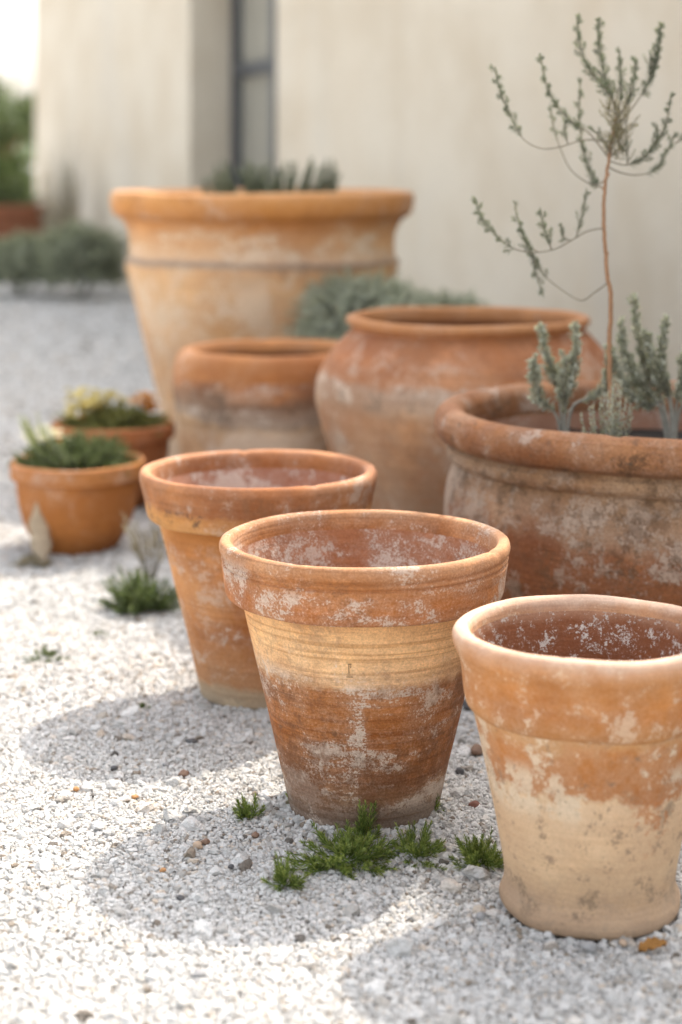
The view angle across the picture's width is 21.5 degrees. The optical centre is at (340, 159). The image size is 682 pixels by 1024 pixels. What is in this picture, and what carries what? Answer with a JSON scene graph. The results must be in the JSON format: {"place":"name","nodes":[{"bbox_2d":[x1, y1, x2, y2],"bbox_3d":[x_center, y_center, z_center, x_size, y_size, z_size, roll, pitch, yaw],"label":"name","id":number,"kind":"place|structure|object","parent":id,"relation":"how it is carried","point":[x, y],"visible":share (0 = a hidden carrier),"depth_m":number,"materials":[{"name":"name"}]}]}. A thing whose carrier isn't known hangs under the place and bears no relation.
{"place":"outdoors","nodes":[
{"label":"outdoors","id":0,"kind":"place"},
{"bbox_2d":[0,0,34,98],"label":"sky","id":1,"kind":"structure","parent":0,"point":[17,17],"materials":[{"name":"white"}]},
{"bbox_2d":[2,99,34,165],"bbox_3d":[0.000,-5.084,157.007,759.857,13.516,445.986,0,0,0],"label":"hills","id":2,"kind":"structure","parent":0,"point":[31,150],"depth_m":218.88,"materials":[{"name":"beige"}]},
{"bbox_2d":[0,166,681,1023],"bbox_3d":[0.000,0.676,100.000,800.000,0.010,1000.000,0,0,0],"label":"ground","id":3,"kind":"structure","parent":0,"point":[284,892],"depth_m":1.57,"materials":[{"name":"grey gravel"}]},
{"bbox_2d":[0,81,34,202],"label":"tree","id":4,"kind":"object","parent":3,"relation":"on","point":[13,168],"visible":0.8,"depth_m":14.09,"materials":[{"name":"green plant"}]},
{"bbox_2d":[0,203,50,274],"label":"planter pot","id":5,"kind":"object","parent":3,"relation":"on","point":[22,218],"visible":0.55,"depth_m":10.35,"materials":[{"name":"brown ceramic"}]},
{"bbox_2d":[0,176,43,205],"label":"leafy plant","id":6,"kind":"object","parent":5,"relation":"in","point":[8,195],"visible":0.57,"depth_m":10.56,"materials":[{"name":"green plant"}]},
{"bbox_2d":[9,553,52,568],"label":"dry tuft","id":7,"kind":"object","parent":3,"relation":"on","point":[33,559],"visible":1,"depth_m":2.98,"materials":[{"name":"brown plant"}]},
{"bbox_2d":[33,902,40,909],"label":"pebble","id":8,"kind":"object","parent":3,"relation":"on","point":[37,905],"visible":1,"depth_m":1.61,"materials":[{"name":"white stone"}]},
{"bbox_2d":[0,228,75,296],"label":"cushion shrub","id":9,"kind":"object","parent":3,"relation":"on","point":[16,262],"visible":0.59,"depth_m":8.63,"materials":[{"name":"green plant"}]},
{"bbox_2d":[28,500,51,563],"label":"dried leaf","id":10,"kind":"object","parent":3,"relation":"on","point":[40,542],"visible":0.99,"depth_m":3.02,"materials":[{"name":"beige plant"}]},
{"bbox_2d":[22,643,69,663],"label":"moss tuft","id":11,"kind":"object","parent":3,"relation":"on","point":[52,653],"visible":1,"depth_m":2.42,"materials":[{"name":"green plant"}]},
{"bbox_2d":[38,133,82,284],"bbox_3d":[-1.523,0.265,9.764,0.240,0.820,0.287,0,0,0],"label":"thin shrub","id":12,"kind":"object","parent":3,"relation":"on","point":[69,214],"visible":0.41,"depth_m":9.73,"materials":[{"name":"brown plant"}]},
{"bbox_2d":[70,863,79,869],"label":"pebble","id":13,"kind":"object","parent":3,"relation":"on","point":[74,866],"visible":1,"depth_m":1.71,"materials":[{"name":"white stone"}]},
{"bbox_2d":[10,452,145,556],"bbox_3d":[-0.455,0.595,3.110,0.232,0.157,0.233,0,0,0],"label":"clay bowl","id":14,"kind":"object","parent":3,"relation":"on","point":[81,511],"visible":0.81,"depth_m":3.02,"materials":[{"name":"ceramic"}]},
{"bbox_2d":[6,413,141,476],"bbox_3d":[-0.457,0.490,3.108,0.238,0.107,0.226,0,0,0],"label":"bedding plant","id":15,"kind":"object","parent":14,"relation":"on","point":[70,452],"visible":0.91,"depth_m":3.08,"materials":[{"name":"green plant"}]},
{"bbox_2d":[73,871,83,879],"bbox_3d":[-0.245,0.670,1.683,0.011,0.008,0.013,0,0,-7],"label":"pebble","id":16,"kind":"object","parent":3,"relation":"on","point":[78,875],"visible":1,"depth_m":1.68,"materials":[{"name":"white stone"}]},
{"bbox_2d":[29,219,129,299],"bbox_3d":[-1.244,0.477,8.604,0.482,0.400,0.517,0,0,-43],"label":"cushion shrub","id":17,"kind":"object","parent":3,"relation":"on","point":[96,251],"visible":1,"depth_m":8.50,"materials":[{"name":"green plant"}]},
{"bbox_2d":[93,630,106,635],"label":"moss tuft","id":18,"kind":"object","parent":3,"relation":"on","point":[97,632],"visible":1,"depth_m":2.54,"materials":[{"name":"green plant"}]},
{"bbox_2d":[51,414,174,507],"bbox_3d":[-0.445,0.592,3.521,0.241,0.164,0.242,0,0,0],"label":"clay bowl","id":19,"kind":"object","parent":3,"relation":"on","point":[149,445],"visible":0.32,"depth_m":3.44,"materials":[{"name":"ceramic"}]},
{"bbox_2d":[47,386,173,436],"bbox_3d":[-0.445,0.490,3.515,0.244,0.093,0.266,0,0,0],"label":"bedding plant","id":20,"kind":"object","parent":19,"relation":"on","point":[101,415],"visible":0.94,"depth_m":3.48,"materials":[{"name":"green plant"}]},
{"bbox_2d":[111,765,117,770],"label":"pebble","id":21,"kind":"object","parent":3,"relation":"on","point":[114,767],"visible":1,"depth_m":1.98,"materials":[{"name":"grey stone"}]},
{"bbox_2d":[97,565,180,616],"bbox_3d":[-0.296,0.647,2.701,0.136,0.074,0.138,0,0,-32],"label":"moss tuft","id":22,"kind":"object","parent":3,"relation":"on","point":[136,596],"visible":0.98,"depth_m":2.68,"materials":[{"name":"green plant"}]},
{"bbox_2d":[121,512,166,579],"bbox_3d":[-0.315,0.618,2.885,0.081,0.112,0.046,0,0,0],"label":"grass wisp","id":23,"kind":"object","parent":3,"relation":"on","point":[139,553],"depth_m":2.88,"materials":[{"name":"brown plant"}]},
{"bbox_2d":[138,701,150,708],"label":"moss tuft","id":24,"kind":"object","parent":3,"relation":"on","point":[142,705],"visible":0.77,"depth_m":2.20,"materials":[{"name":"green plant"}]},
{"bbox_2d":[163,761,169,766],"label":"pebble","id":25,"kind":"object","parent":3,"relation":"on","point":[166,763],"visible":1,"depth_m":1.99,"materials":[{"name":"white stone"}]},
{"bbox_2d":[176,895,183,900],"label":"pebble","id":26,"kind":"object","parent":3,"relation":"on","point":[179,897],"visible":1,"depth_m":1.63,"materials":[{"name":"grey stone"}]},
{"bbox_2d":[178,770,188,778],"bbox_3d":[-0.172,0.670,1.961,0.012,0.009,0.014,0,0,11],"label":"pebble","id":27,"kind":"object","parent":3,"relation":"on","point":[184,773],"visible":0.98,"depth_m":1.96,"materials":[{"name":"beige stone"}]},
{"bbox_2d":[186,738,197,743],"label":"pebble","id":28,"kind":"object","parent":3,"relation":"on","point":[192,740],"visible":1,"depth_m":2.07,"materials":[{"name":"grey stone"}]},
{"bbox_2d":[192,841,202,848],"bbox_3d":[-0.140,0.670,1.760,0.009,0.007,0.012,0,0,-22],"label":"pebble","id":29,"kind":"object","parent":3,"relation":"on","point":[197,844],"visible":1,"depth_m":1.76,"materials":[{"name":"beige stone"}]},
{"bbox_2d":[192,969,205,977],"bbox_3d":[-0.117,0.670,1.482,0.012,0.007,0.010,0,0,-6],"label":"pebble","id":30,"kind":"object","parent":3,"relation":"on","point":[199,973],"visible":1,"depth_m":1.48,"materials":[{"name":"white stone"}]},
{"bbox_2d":[200,838,209,844],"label":"pebble","id":31,"kind":"object","parent":3,"relation":"on","point":[204,841],"visible":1,"depth_m":1.77,"materials":[{"name":"brown stone"}]},
{"bbox_2d":[232,793,266,820],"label":"moss tuft","id":32,"kind":"object","parent":3,"relation":"on","point":[245,812],"visible":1,"depth_m":1.84,"materials":[{"name":"green plant"}]},
{"bbox_2d":[251,831,258,837],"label":"pebble","id":33,"kind":"object","parent":3,"relation":"on","point":[255,834],"visible":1,"depth_m":1.78,"materials":[{"name":"brown stone"}]},
{"bbox_2d":[172,339,338,454],"bbox_3d":[-0.124,0.509,3.321,0.371,0.330,0.368,0,0,0],"label":"terracotta pot","id":34,"kind":"object","parent":3,"relation":"on","point":[245,394],"visible":0.4,"depth_m":3.16,"materials":[{"name":"ceramic"}]},
{"bbox_2d":[139,449,376,709],"bbox_3d":[-0.104,0.531,2.275,0.300,0.286,0.298,0,0,0],"label":"terracotta pot","id":35,"kind":"object","parent":3,"relation":"on","point":[198,506],"visible":0.7,"depth_m":2.20,"materials":[{"name":"orange ceramic"}]},
{"bbox_2d":[110,188,413,456],"bbox_3d":[-0.174,0.370,4.001,0.674,0.608,0.672,0,0,0],"label":"terracotta pot","id":36,"kind":"object","parent":3,"relation":"on","point":[201,267],"visible":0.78,"depth_m":3.73,"materials":[{"name":"ceramic"}]},
{"bbox_2d":[201,156,341,193],"bbox_3d":[-0.155,0.061,4.001,0.317,0.147,0.239,0,0,0],"label":"rosemary","id":37,"kind":"object","parent":36,"relation":"on","point":[247,182],"visible":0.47,"depth_m":3.98,"materials":[{"name":"green plant"}]},
{"bbox_2d":[260,851,310,892],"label":"moss tuft","id":38,"kind":"object","parent":3,"relation":"on","point":[282,874],"visible":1,"depth_m":1.67,"materials":[{"name":"green plant"}]},
{"bbox_2d":[283,819,399,879],"bbox_3d":[0.000,0.663,1.734,0.118,0.039,0.113,0,0,0],"label":"moss tuft","id":39,"kind":"object","parent":3,"relation":"on","point":[351,848],"visible":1,"depth_m":1.72,"materials":[{"name":"green plant"}]},
{"bbox_2d":[35,0,681,379],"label":"plaster building","id":40,"kind":"structure","parent":3,"relation":"on","point":[187,94],"depth_m":5.59,"materials":[{"name":"grey paint"}]},
{"bbox_2d":[231,0,275,188],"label":"window","id":41,"kind":"structure","parent":40,"relation":"in","point":[253,22],"depth_m":7.95,"materials":[{"name":"grey paint"}]},
{"bbox_2d":[282,266,438,340],"bbox_3d":[0.054,0.447,3.698,0.352,0.457,0.297,0,0,0],"label":"santolina","id":42,"kind":"object","parent":3,"relation":"on","point":[349,297],"visible":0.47,"depth_m":3.66,"materials":[{"name":"green plant"}]},
{"bbox_2d":[343,799,382,840],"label":"moss tuft","id":43,"kind":"object","parent":3,"relation":"on","point":[363,826],"visible":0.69,"depth_m":1.78,"materials":[{"name":"green plant"}]},
{"bbox_2d":[219,509,510,829],"bbox_3d":[0.025,0.533,1.875,0.303,0.282,0.302,0,0,0],"label":"terracotta pot","id":44,"kind":"object","parent":3,"relation":"on","point":[353,617],"visible":0.98,"depth_m":1.79,"materials":[{"name":"ceramic"}]},
{"bbox_2d":[376,820,447,870],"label":"moss tuft","id":45,"kind":"object","parent":3,"relation":"on","point":[414,849],"visible":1,"depth_m":1.74,"materials":[{"name":"green plant"}]},
{"bbox_2d":[433,795,444,816],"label":"moss tuft","id":46,"kind":"object","parent":3,"relation":"on","point":[437,802],"visible":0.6,"depth_m":1.84,"materials":[{"name":"green plant"}]},
{"bbox_2d":[404,284,493,305],"bbox_3d":[0.226,0.471,3.860,0.277,0.409,0.257,0,0,0],"label":"santolina","id":47,"kind":"object","parent":3,"relation":"on","point":[460,301],"visible":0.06,"depth_m":3.84,"materials":[{"name":"green plant"}]},
{"bbox_2d":[455,767,463,774],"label":"pebble","id":48,"kind":"object","parent":3,"relation":"on","point":[459,770],"visible":1,"depth_m":1.97,"materials":[{"name":"grey stone"}]},
{"bbox_2d":[315,306,618,514],"bbox_3d":[0.213,0.466,3.019,0.512,0.415,0.514,0,0,0],"label":"clay jar","id":49,"kind":"object","parent":3,"relation":"on","point":[389,380],"visible":0.48,"depth_m":2.83,"materials":[{"name":"orange ceramic"}]},
{"bbox_2d":[468,800,480,807],"bbox_3d":[0.138,0.670,1.868,0.014,0.009,0.012,0,0,-21],"label":"pebble","id":50,"kind":"object","parent":3,"relation":"on","point":[475,803],"visible":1,"depth_m":1.86,"materials":[{"name":"brown stone"}]},
{"bbox_2d":[448,825,503,870],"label":"moss tuft","id":51,"kind":"object","parent":3,"relation":"on","point":[473,852],"visible":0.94,"depth_m":1.71,"materials":[{"name":"green plant"}]},
{"bbox_2d":[470,744,482,755],"bbox_3d":[0.154,0.668,2.040,0.017,0.011,0.017,0,0,-19],"label":"pebble","id":52,"kind":"object","parent":3,"relation":"on","point":[476,749],"visible":0.91,"depth_m":2.04,"materials":[{"name":"brown stone"}]},
{"bbox_2d":[475,911,486,920],"bbox_3d":[0.124,0.670,1.596,0.010,0.007,0.011,0,0,25],"label":"pebble","id":53,"kind":"object","parent":3,"relation":"on","point":[481,916],"visible":1,"depth_m":1.59,"materials":[{"name":"grey stone"}]},
{"bbox_2d":[434,380,681,606],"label":"terracotta pot","id":54,"kind":"object","parent":3,"relation":"on","point":[575,509],"visible":0.67,"depth_m":2.19,"materials":[{"name":"orange ceramic"}]},
{"bbox_2d":[525,320,583,430],"bbox_3d":[0.268,0.303,2.265,0.076,0.206,0.061,0,0,0],"label":"sage plant","id":55,"kind":"object","parent":54,"relation":"on","point":[562,377],"visible":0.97,"depth_m":2.26,"materials":[{"name":"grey plant"}]},
{"bbox_2d":[470,13,681,434],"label":"sapling","id":56,"kind":"object","parent":54,"relation":"in","point":[614,128],"visible":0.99,"depth_m":2.23,"materials":[{"name":"green plant"}]},
{"bbox_2d":[566,345,618,431],"bbox_3d":[0.319,0.320,2.291,0.072,0.172,0.028,0,0,0],"label":"sage plant","id":57,"kind":"object","parent":54,"relation":"in","point":[594,394],"visible":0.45,"depth_m":2.29,"materials":[{"name":"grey plant"}]},
{"bbox_2d":[579,369,633,436],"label":"sage plant","id":58,"kind":"object","parent":54,"relation":"on","point":[610,429],"visible":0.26,"depth_m":2.20,"materials":[{"name":"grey plant"}]},
{"bbox_2d":[601,292,681,438],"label":"sage plant","id":59,"kind":"object","parent":54,"relation":"on","point":[652,362],"visible":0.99,"depth_m":2.27,"materials":[{"name":"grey plant"}]},
{"bbox_2d":[452,594,681,939],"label":"terracotta pot","id":60,"kind":"object","parent":3,"relation":"on","point":[574,702],"visible":1,"depth_m":1.55,"materials":[{"name":"beige ceramic"}]},
{"bbox_2d":[580,940,597,953],"bbox_3d":[0.211,0.670,1.532,0.016,0.010,0.013,0,0,17],"label":"pebble","id":61,"kind":"object","parent":3,"relation":"on","point":[591,947],"visible":1,"depth_m":1.53,"materials":[{"name":"white stone"}]},
{"bbox_2d":[619,939,626,946],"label":"pebble","id":62,"kind":"object","parent":3,"relation":"on","point":[622,942],"visible":1,"depth_m":1.54,"materials":[{"name":"beige stone"}]},
{"bbox_2d":[638,936,666,951],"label":"fallen leaf","id":63,"kind":"object","parent":3,"relation":"on","point":[653,943],"visible":1,"depth_m":1.53,"materials":[{"name":"orange plant"}]},
{"bbox_2d":[463,699,470,709],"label":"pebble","id":64,"kind":"object","parent":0,"point":[466,706],"visible":0.43,"depth_m":2.20,"materials":[{"name":"grey stone"}]}
]}

